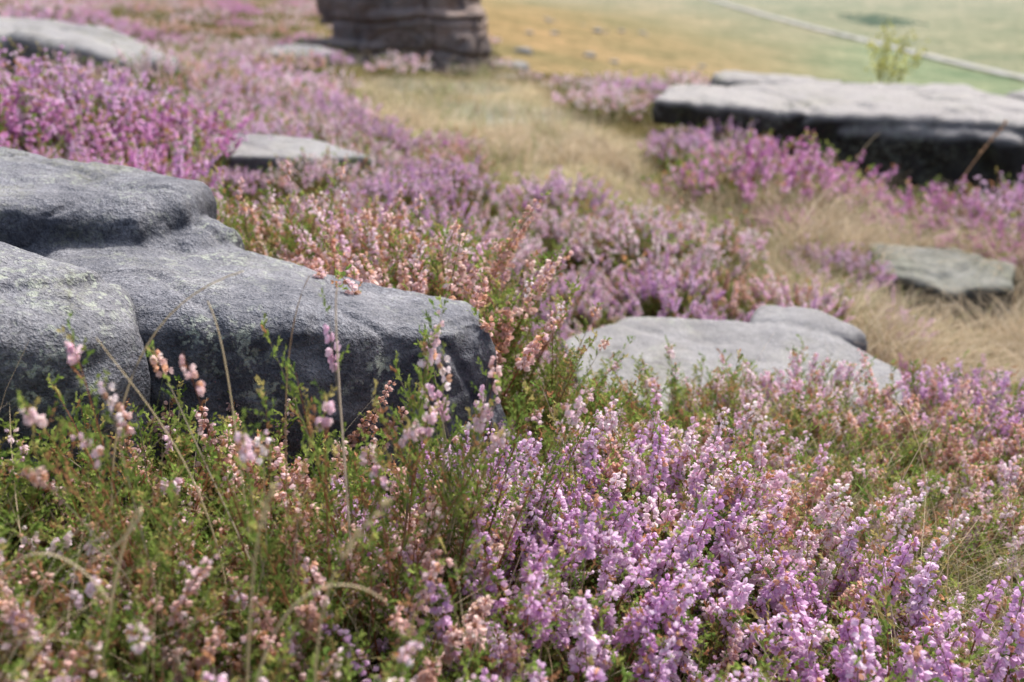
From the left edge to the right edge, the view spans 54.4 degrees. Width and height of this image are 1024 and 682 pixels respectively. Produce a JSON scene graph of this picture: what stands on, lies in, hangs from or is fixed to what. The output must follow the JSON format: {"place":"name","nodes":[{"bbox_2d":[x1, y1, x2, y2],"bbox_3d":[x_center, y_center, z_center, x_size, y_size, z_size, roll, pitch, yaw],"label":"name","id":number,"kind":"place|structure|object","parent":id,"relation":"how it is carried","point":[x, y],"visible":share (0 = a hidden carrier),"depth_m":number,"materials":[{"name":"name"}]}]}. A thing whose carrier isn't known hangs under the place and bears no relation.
{"place":"outdoors","nodes":[
{"label":"outdoors","id":0,"kind":"place"},
{"bbox_2d":[0,0,1023,681],"bbox_3d":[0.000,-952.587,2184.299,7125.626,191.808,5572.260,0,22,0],"label":"ground","id":1,"kind":"structure","parent":0,"point":[680,36],"depth_m":189.61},
{"bbox_2d":[0,412,80,582],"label":"heather bush","id":2,"kind":"object","parent":1,"relation":"on","point":[10,514],"visible":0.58,"depth_m":0.65,"materials":[{"name":"green plant"}]},
{"bbox_2d":[0,452,110,680],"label":"heather bush","id":3,"kind":"object","parent":1,"relation":"on","point":[23,628],"visible":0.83,"depth_m":0.53,"materials":[{"name":"pink plant"}]},
{"bbox_2d":[0,77,110,157],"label":"heather bush","id":4,"kind":"object","parent":1,"relation":"on","point":[49,111],"visible":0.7,"depth_m":1.74,"materials":[{"name":"purple plant"}]},
{"bbox_2d":[0,37,127,145],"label":"heather bush","id":5,"kind":"object","parent":1,"relation":"on","point":[31,67],"visible":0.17,"depth_m":1.97,"materials":[{"name":"purple plant"}]},
{"bbox_2d":[17,312,144,585],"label":"heather sprig","id":6,"kind":"object","parent":1,"relation":"on","point":[31,416],"visible":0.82,"depth_m":0.56,"materials":[{"name":"green plant"}]},
{"bbox_2d":[0,241,174,555],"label":"boulder","id":7,"kind":"object","parent":1,"relation":"on","point":[41,297],"visible":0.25,"depth_m":0.71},
{"bbox_2d":[16,405,166,630],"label":"heather sprig","id":8,"kind":"object","parent":1,"relation":"on","point":[34,477],"visible":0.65,"depth_m":0.57,"materials":[{"name":"green plant"}]},
{"bbox_2d":[0,17,190,93],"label":"rock slab","id":9,"kind":"object","parent":1,"relation":"on","point":[84,41],"visible":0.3,"depth_m":3.26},
{"bbox_2d":[0,41,195,157],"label":"heather bush","id":10,"kind":"object","parent":1,"relation":"on","point":[111,99],"visible":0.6,"depth_m":1.88,"materials":[{"name":"purple plant"}]},
{"bbox_2d":[30,369,194,681],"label":"heather sprig","id":11,"kind":"object","parent":1,"relation":"on","point":[118,417],"visible":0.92,"depth_m":0.54,"materials":[{"name":"green plant"}]},
{"bbox_2d":[0,601,238,681],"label":"heather bush","id":12,"kind":"object","parent":1,"relation":"on","point":[137,648],"visible":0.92,"depth_m":0.49,"materials":[{"name":"pink plant"}]},
{"bbox_2d":[18,87,258,176],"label":"heather bush","id":13,"kind":"object","parent":1,"relation":"on","point":[151,124],"visible":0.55,"depth_m":1.83,"materials":[{"name":"purple plant"}]},
{"bbox_2d":[61,132,224,190],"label":"heather bush","id":14,"kind":"object","parent":1,"relation":"on","point":[131,157],"visible":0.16,"depth_m":1.69,"materials":[{"name":"purple plant"}]},
{"bbox_2d":[0,375,287,631],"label":"heather bush","id":15,"kind":"object","parent":1,"relation":"on","point":[172,464],"visible":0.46,"depth_m":0.67,"materials":[{"name":"green plant"}]},
{"bbox_2d":[0,503,288,681],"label":"heather bush","id":16,"kind":"object","parent":1,"relation":"on","point":[189,590],"visible":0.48,"depth_m":0.56,"materials":[{"name":"green plant"}]},
{"bbox_2d":[95,42,212,96],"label":"heather bush","id":17,"kind":"object","parent":1,"relation":"on","point":[140,66],"visible":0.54,"depth_m":3.20,"materials":[{"name":"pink plant"}]},
{"bbox_2d":[0,391,337,575],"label":"heather bush","id":18,"kind":"object","parent":1,"relation":"on","point":[297,464],"visible":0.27,"depth_m":0.72,"materials":[{"name":"green plant"}]},
{"bbox_2d":[55,405,322,680],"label":"heather sprig","id":19,"kind":"object","parent":1,"relation":"on","point":[244,453],"visible":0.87,"depth_m":0.55,"materials":[{"name":"green plant"}]},
{"bbox_2d":[21,520,376,681],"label":"heather bush","id":20,"kind":"object","parent":1,"relation":"on","point":[272,666],"visible":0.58,"depth_m":0.55,"materials":[{"name":"green plant"}]},
{"bbox_2d":[146,56,261,101],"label":"heather bush","id":21,"kind":"object","parent":1,"relation":"on","point":[234,75],"visible":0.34,"depth_m":3.19,"materials":[{"name":"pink plant"}]},
{"bbox_2d":[33,446,390,681],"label":"heather bush","id":22,"kind":"object","parent":1,"relation":"on","point":[243,597],"visible":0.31,"depth_m":0.63,"materials":[{"name":"green plant"}]},
{"bbox_2d":[146,340,282,616],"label":"heather sprig","id":23,"kind":"object","parent":1,"relation":"on","point":[199,387],"visible":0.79,"depth_m":0.60,"materials":[{"name":"green plant"}]},
{"bbox_2d":[170,70,284,115],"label":"heather bush","id":24,"kind":"object","parent":1,"relation":"on","point":[234,86],"visible":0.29,"depth_m":3.09,"materials":[{"name":"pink plant"}]},
{"bbox_2d":[119,133,373,186],"bbox_3d":[-0.547,-0.257,2.078,0.559,0.336,0.211,0,22,0],"label":"rock slab","id":25,"kind":"object","parent":1,"relation":"on","point":[255,151],"visible":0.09,"depth_m":1.99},
{"bbox_2d":[0,147,510,546],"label":"boulder","id":26,"kind":"object","parent":1,"relation":"on","point":[159,248],"visible":0.43,"depth_m":0.84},
{"bbox_2d":[213,429,337,649],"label":"heather sprig","id":27,"kind":"object","parent":1,"relation":"on","point":[263,451],"visible":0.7,"depth_m":0.59,"materials":[{"name":"green plant"}]},
{"bbox_2d":[212,164,344,259],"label":"heather bush","id":28,"kind":"object","parent":1,"relation":"on","point":[226,216],"visible":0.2,"depth_m":1.26,"materials":[{"name":"pink plant"}]},
{"bbox_2d":[146,373,458,560],"bbox_3d":[-0.190,0.096,0.831,0.249,0.163,0.241,12,21,42],"label":"heather bush","id":29,"kind":"object","parent":1,"relation":"on","point":[354,440],"visible":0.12,"depth_m":0.78,"materials":[{"name":"green plant"}]},
{"bbox_2d":[245,90,373,151],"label":"heather bush","id":30,"kind":"object","parent":1,"relation":"on","point":[311,123],"visible":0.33,"depth_m":2.31,"materials":[{"name":"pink plant"}]},
{"bbox_2d":[189,593,430,681],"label":"heather sprig","id":31,"kind":"object","parent":1,"relation":"on","point":[403,656],"visible":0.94,"depth_m":0.47,"materials":[{"name":"pink plant"}]},
{"bbox_2d":[260,288,373,648],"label":"heather sprig","id":32,"kind":"object","parent":1,"relation":"on","point":[329,354],"visible":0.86,"depth_m":0.61,"materials":[{"name":"green plant"}]},
{"bbox_2d":[256,144,384,208],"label":"heather bush","id":33,"kind":"object","parent":1,"relation":"on","point":[318,172],"visible":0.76,"depth_m":1.83,"materials":[{"name":"pink plant"}]},
{"bbox_2d":[264,84,382,127],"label":"heather bush","id":34,"kind":"object","parent":1,"relation":"on","point":[327,103],"visible":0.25,"depth_m":2.99,"materials":[{"name":"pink plant"}]},
{"bbox_2d":[241,379,426,651],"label":"heather sprig","id":35,"kind":"object","parent":1,"relation":"on","point":[321,423],"visible":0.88,"depth_m":0.56,"materials":[{"name":"green plant"}]},
{"bbox_2d":[229,179,445,279],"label":"heather bush","id":36,"kind":"object","parent":1,"relation":"on","point":[341,222],"visible":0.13,"depth_m":1.23,"materials":[{"name":"pink plant"}]},
{"bbox_2d":[0,0,710,126],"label":"heather cover","id":37,"kind":"object","parent":1,"relation":"on","point":[70,11],"visible":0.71,"depth_m":4.99,"materials":[{"name":"pink plant"}]},
{"bbox_2d":[144,436,573,681],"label":"heather bush","id":38,"kind":"object","parent":1,"relation":"on","point":[473,620],"visible":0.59,"depth_m":0.60,"materials":[{"name":"green plant"}]},
{"bbox_2d":[304,102,430,161],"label":"heather bush","id":39,"kind":"object","parent":1,"relation":"on","point":[401,143],"visible":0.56,"depth_m":2.46,"materials":[{"name":"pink plant"}]},
{"bbox_2d":[253,190,509,294],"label":"heather bush","id":40,"kind":"object","parent":1,"relation":"on","point":[315,248],"visible":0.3,"depth_m":1.16,"materials":[{"name":"pink plant"}]},
{"bbox_2d":[331,162,451,218],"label":"heather bush","id":41,"kind":"object","parent":1,"relation":"on","point":[377,185],"visible":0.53,"depth_m":1.79,"materials":[{"name":"purple plant"}]},
{"bbox_2d":[296,0,492,74],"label":"rock tower","id":42,"kind":"structure","parent":1,"relation":"on","point":[446,31],"depth_m":5.64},
{"bbox_2d":[284,198,505,330],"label":"heather bush","id":43,"kind":"object","parent":1,"relation":"on","point":[402,271],"visible":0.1,"depth_m":1.02,"materials":[{"name":"pink plant"}]},
{"bbox_2d":[385,291,450,585],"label":"heather sprig","id":44,"kind":"object","parent":1,"relation":"on","point":[426,345],"visible":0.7,"depth_m":0.63,"materials":[{"name":"green plant"}]},
{"bbox_2d":[357,427,486,660],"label":"heather sprig","id":45,"kind":"object","parent":1,"relation":"on","point":[377,469],"visible":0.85,"depth_m":0.58,"materials":[{"name":"green plant"}]},
{"bbox_2d":[359,148,500,217],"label":"heather bush","id":46,"kind":"object","parent":1,"relation":"on","point":[440,173],"visible":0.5,"depth_m":1.94,"materials":[{"name":"purple plant"}]},
{"bbox_2d":[371,342,488,626],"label":"heather sprig","id":47,"kind":"object","parent":1,"relation":"on","point":[382,419],"visible":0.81,"depth_m":0.61,"materials":[{"name":"green plant"}]},
{"bbox_2d":[356,393,516,676],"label":"heather sprig","id":48,"kind":"object","parent":1,"relation":"on","point":[496,439],"visible":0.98,"depth_m":0.59,"materials":[{"name":"green plant"}]},
{"bbox_2d":[382,177,494,255],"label":"heather bush","id":49,"kind":"object","parent":1,"relation":"on","point":[428,217],"visible":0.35,"depth_m":1.69,"materials":[{"name":"pink plant"}]},
{"bbox_2d":[243,604,633,681],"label":"heather bush","id":50,"kind":"object","parent":1,"relation":"on","point":[519,675],"visible":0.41,"depth_m":0.56,"materials":[{"name":"green plant"}]},
{"bbox_2d":[387,350,489,581],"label":"heather sprig","id":51,"kind":"object","parent":1,"relation":"on","point":[433,396],"visible":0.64,"depth_m":0.63,"materials":[{"name":"green plant"}]},
{"bbox_2d":[306,187,581,410],"bbox_3d":[-0.099,-0.029,1.022,0.344,0.224,0.332,-1,22,5],"label":"heather bush","id":52,"kind":"object","parent":1,"relation":"on","point":[503,329],"visible":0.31,"depth_m":1.00,"materials":[{"name":"pink plant"}]},
{"bbox_2d":[316,414,616,657],"bbox_3d":[-0.040,0.136,0.729,0.235,0.177,0.247,12,25,30],"label":"heather bush","id":53,"kind":"object","parent":1,"relation":"on","point":[537,565],"visible":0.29,"depth_m":0.71,"materials":[{"name":"purple plant"}]},
{"bbox_2d":[427,374,527,639],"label":"heather sprig","id":54,"kind":"object","parent":1,"relation":"on","point":[479,424],"visible":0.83,"depth_m":0.62,"materials":[{"name":"pink plant"}]},
{"bbox_2d":[421,329,534,623],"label":"heather sprig","id":55,"kind":"object","parent":1,"relation":"on","point":[492,372],"visible":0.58,"depth_m":0.65,"materials":[{"name":"green plant"}]},
{"bbox_2d":[444,173,521,229],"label":"heather bush","id":56,"kind":"object","parent":1,"relation":"on","point":[486,211],"visible":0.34,"depth_m":2.09,"materials":[{"name":"pink plant"}]},
{"bbox_2d":[377,364,590,615],"bbox_3d":[-0.022,0.124,0.637,0.133,0.228,0.051,-8,23,-19],"label":"heather sprig","id":57,"kind":"object","parent":1,"relation":"on","point":[576,403],"visible":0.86,"depth_m":0.62,"materials":[{"name":"green plant"}]},
{"bbox_2d":[433,212,565,290],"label":"heather bush","id":58,"kind":"object","parent":1,"relation":"on","point":[524,252],"visible":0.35,"depth_m":1.69,"materials":[{"name":"pink plant"}]},
{"bbox_2d":[431,447,632,596],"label":"heather bush","id":59,"kind":"object","parent":1,"relation":"on","point":[513,473],"visible":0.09,"depth_m":0.78,"materials":[{"name":"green plant"}]},
{"bbox_2d":[370,459,699,681],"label":"heather bush","id":60,"kind":"object","parent":1,"relation":"on","point":[627,584],"visible":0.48,"depth_m":0.66,"materials":[{"name":"purple plant"}]},
{"bbox_2d":[311,494,770,681],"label":"heather bush","id":61,"kind":"object","parent":1,"relation":"on","point":[666,669],"visible":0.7,"depth_m":0.62,"materials":[{"name":"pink plant"}]},
{"bbox_2d":[500,245,607,332],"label":"heather bush","id":62,"kind":"object","parent":1,"relation":"on","point":[594,291],"visible":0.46,"depth_m":1.64,"materials":[{"name":"pink plant"}]},
{"bbox_2d":[491,166,619,236],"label":"heather bush","id":63,"kind":"object","parent":1,"relation":"on","point":[563,193],"visible":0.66,"depth_m":2.13,"materials":[{"name":"purple plant"}]},
{"bbox_2d":[516,377,606,585],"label":"heather sprig","id":64,"kind":"object","parent":1,"relation":"on","point":[577,414],"visible":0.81,"depth_m":0.70,"materials":[{"name":"pink plant"}]},
{"bbox_2d":[499,198,626,274],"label":"heather bush","id":65,"kind":"object","parent":1,"relation":"on","point":[542,226],"visible":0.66,"depth_m":1.90,"materials":[{"name":"purple plant"}]},
{"bbox_2d":[497,326,655,457],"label":"heather bush","id":66,"kind":"object","parent":1,"relation":"on","point":[615,366],"visible":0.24,"depth_m":1.03,"materials":[{"name":"green plant"}]},
{"bbox_2d":[540,286,642,336],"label":"heather bush","id":67,"kind":"object","parent":1,"relation":"on","point":[607,309],"visible":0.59,"depth_m":1.59,"materials":[{"name":"purple plant"}]},
{"bbox_2d":[500,348,702,497],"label":"heather bush","id":68,"kind":"object","parent":1,"relation":"on","point":[619,441],"visible":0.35,"depth_m":0.95,"materials":[{"name":"green plant"}]},
{"bbox_2d":[502,382,764,574],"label":"heather bush","id":69,"kind":"object","parent":1,"relation":"on","point":[610,446],"visible":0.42,"depth_m":0.84,"materials":[{"name":"purple plant"}]},
{"bbox_2d":[468,370,800,679],"bbox_3d":[0.091,0.149,0.770,0.270,0.204,0.285,1,20,3],"label":"heather bush","id":70,"kind":"object","parent":1,"relation":"on","point":[685,553],"visible":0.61,"depth_m":0.74,"materials":[{"name":"purple plant"}]},
{"bbox_2d":[556,197,724,285],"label":"heather bush","id":71,"kind":"object","parent":1,"relation":"on","point":[649,228],"visible":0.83,"depth_m":1.84,"materials":[{"name":"pink plant"}]},
{"bbox_2d":[548,574,782,681],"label":"heather bush","id":72,"kind":"object","parent":1,"relation":"on","point":[732,655],"visible":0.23,"depth_m":0.70,"materials":[{"name":"purple plant"}]},
{"bbox_2d":[607,241,727,318],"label":"heather bush","id":73,"kind":"object","parent":1,"relation":"on","point":[668,303],"visible":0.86,"depth_m":1.64,"materials":[{"name":"purple plant"}]},
{"bbox_2d":[623,239,723,315],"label":"heather bush","id":74,"kind":"object","parent":1,"relation":"on","point":[703,267],"visible":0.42,"depth_m":1.73,"materials":[{"name":"purple plant"}]},
{"bbox_2d":[635,123,735,171],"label":"heather bush","id":75,"kind":"object","parent":1,"relation":"on","point":[662,141],"visible":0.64,"depth_m":3.30,"materials":[{"name":"purple plant"}]},
{"bbox_2d":[627,203,771,290],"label":"heather bush","id":76,"kind":"object","parent":1,"relation":"on","point":[726,233],"visible":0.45,"depth_m":1.94,"materials":[{"name":"pink plant"}]},
{"bbox_2d":[556,387,875,598],"bbox_3d":[0.171,0.145,0.925,0.273,0.185,0.274,-14,26,-32],"label":"heather bush","id":77,"kind":"object","parent":1,"relation":"on","point":[759,458],"visible":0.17,"depth_m":0.91,"materials":[{"name":"purple plant"}]},
{"bbox_2d":[595,335,837,469],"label":"heather bush","id":78,"kind":"object","parent":1,"relation":"on","point":[714,385],"visible":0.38,"depth_m":1.12,"materials":[{"name":"pink plant"}]},
{"bbox_2d":[561,305,906,446],"bbox_3d":[0.298,0.138,1.404,0.476,0.297,0.334,-4,22,-11],"label":"rock slab","id":79,"kind":"object","parent":1,"relation":"on","point":[779,328],"visible":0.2,"depth_m":1.37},
{"bbox_2d":[675,251,794,321],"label":"heather bush","id":80,"kind":"object","parent":1,"relation":"on","point":[736,291],"visible":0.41,"depth_m":1.66,"materials":[{"name":"pink plant"}]},
{"bbox_2d":[663,360,807,440],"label":"heather bush","id":81,"kind":"object","parent":1,"relation":"on","point":[742,396],"visible":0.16,"depth_m":1.18,"materials":[{"name":"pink plant"}]},
{"bbox_2d":[641,126,860,223],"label":"heather bush","id":82,"kind":"object","parent":1,"relation":"on","point":[749,166],"visible":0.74,"depth_m":2.59,"materials":[{"name":"purple plant"}]},
{"bbox_2d":[625,428,909,664],"bbox_3d":[0.181,0.180,0.815,0.249,0.164,0.263,-21,38,-38],"label":"heather bush","id":83,"kind":"object","parent":1,"relation":"on","point":[796,542],"visible":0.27,"depth_m":0.80,"materials":[{"name":"purple plant"}]},
{"bbox_2d":[709,70,841,86],"bbox_3d":[1.145,-0.848,4.409,0.608,0.664,0.406,0,22,0],"label":"rock slab","id":84,"kind":"object","parent":1,"relation":"on","point":[725,78],"visible":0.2,"depth_m":4.19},
{"bbox_2d":[693,129,897,227],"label":"heather bush","id":85,"kind":"object","parent":1,"relation":"on","point":[772,152],"visible":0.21,"depth_m":2.74,"materials":[{"name":"purple plant"}]},
{"bbox_2d":[739,259,856,322],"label":"heather bush","id":86,"kind":"object","parent":1,"relation":"on","point":[829,302],"visible":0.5,"depth_m":1.61,"materials":[{"name":"pink plant"}]},
{"bbox_2d":[712,334,915,463],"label":"heather bush","id":87,"kind":"object","parent":1,"relation":"on","point":[793,382],"visible":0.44,"depth_m":1.19,"materials":[{"name":"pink plant"}]},
{"bbox_2d":[637,440,1009,681],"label":"heather bush","id":88,"kind":"object","parent":1,"relation":"on","point":[809,660],"visible":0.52,"depth_m":0.75,"materials":[{"name":"purple plant"}]},
{"bbox_2d":[723,372,940,511],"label":"heather bush","id":89,"kind":"object","parent":1,"relation":"on","point":[873,470],"visible":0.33,"depth_m":1.06,"materials":[{"name":"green plant"}]},
{"bbox_2d":[777,233,896,299],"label":"heather bush","id":90,"kind":"object","parent":1,"relation":"on","point":[858,263],"visible":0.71,"depth_m":2.07,"materials":[{"name":"purple plant"}]},
{"bbox_2d":[652,82,1023,221],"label":"rock outcrop","id":91,"kind":"object","parent":1,"relation":"on","point":[929,132],"visible":0.58,"depth_m":3.40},
{"bbox_2d":[710,438,969,652],"bbox_3d":[0.248,0.194,0.888,0.253,0.177,0.264,13,24,35],"label":"heather bush","id":92,"kind":"object","parent":1,"relation":"on","point":[909,504],"visible":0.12,"depth_m":0.86,"materials":[{"name":"purple plant"}]},
{"bbox_2d":[746,408,971,592],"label":"heather bush","id":93,"kind":"object","parent":1,"relation":"on","point":[907,484],"visible":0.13,"depth_m":0.96,"materials":[{"name":"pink plant"}]},
{"bbox_2d":[725,470,1023,681],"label":"heather bush","id":94,"kind":"object","parent":1,"relation":"on","point":[859,663],"visible":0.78,"depth_m":0.68,"materials":[{"name":"purple plant"}]},
{"bbox_2d":[865,19,928,83],"bbox_3d":[1.913,-1.407,4.935,0.299,0.354,0.137,0,22,0],"label":"sapling","id":95,"kind":"object","parent":1,"relation":"on","point":[880,62],"visible":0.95,"depth_m":4.94,"materials":[{"name":"green plant"}]},
{"bbox_2d":[795,448,1023,624],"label":"heather bush","id":96,"kind":"object","parent":1,"relation":"on","point":[1004,517],"visible":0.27,"depth_m":0.93,"materials":[{"name":"green plant"}]},
{"bbox_2d":[808,349,1023,496],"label":"heather bush","id":97,"kind":"object","parent":1,"relation":"on","point":[967,415],"visible":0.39,"depth_m":1.15,"materials":[{"name":"pink plant"}]},
{"bbox_2d":[811,421,1023,558],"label":"heather bush","id":98,"kind":"object","parent":1,"relation":"on","point":[941,455],"visible":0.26,"depth_m":1.06,"materials":[{"name":"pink plant"}]},
{"bbox_2d":[866,243,1015,343],"bbox_3d":[0.953,-0.041,2.239,0.328,0.308,0.261,0,22,0],"label":"rock","id":99,"kind":"object","parent":1,"relation":"on","point":[965,270],"visible":0.33,"depth_m":2.14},
{"bbox_2d":[860,173,1023,253],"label":"heather bush","id":100,"kind":"object","parent":1,"relation":"on","point":[941,200],"visible":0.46,"depth_m":2.51,"materials":[{"name":"purple plant"}]},
{"bbox_2d":[878,349,1023,465],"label":"heather bush","id":101,"kind":"object","parent":1,"relation":"on","point":[946,387],"visible":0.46,"depth_m":1.22,"materials":[{"name":"purple plant"}]},
{"bbox_2d":[880,412,1023,554],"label":"heather bush","id":102,"kind":"object","parent":1,"relation":"on","point":[1012,436],"visible":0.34,"depth_m":1.07,"materials":[{"name":"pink plant"}]},
{"bbox_2d":[914,441,1023,590],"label":"heather bush","id":103,"kind":"object","parent":1,"relation":"on","point":[1009,478],"visible":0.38,"depth_m":0.99,"materials":[{"name":"purple plant"}]},
{"bbox_2d":[927,166,1023,249],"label":"heather bush","id":104,"kind":"object","parent":1,"relation":"on","point":[1004,196],"visible":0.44,"depth_m":2.53,"materials":[{"name":"purple plant"}]},
{"bbox_2d":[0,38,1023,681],"bbox_3d":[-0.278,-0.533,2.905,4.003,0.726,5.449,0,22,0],"label":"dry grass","id":105,"kind":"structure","parent":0,"point":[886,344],"depth_m":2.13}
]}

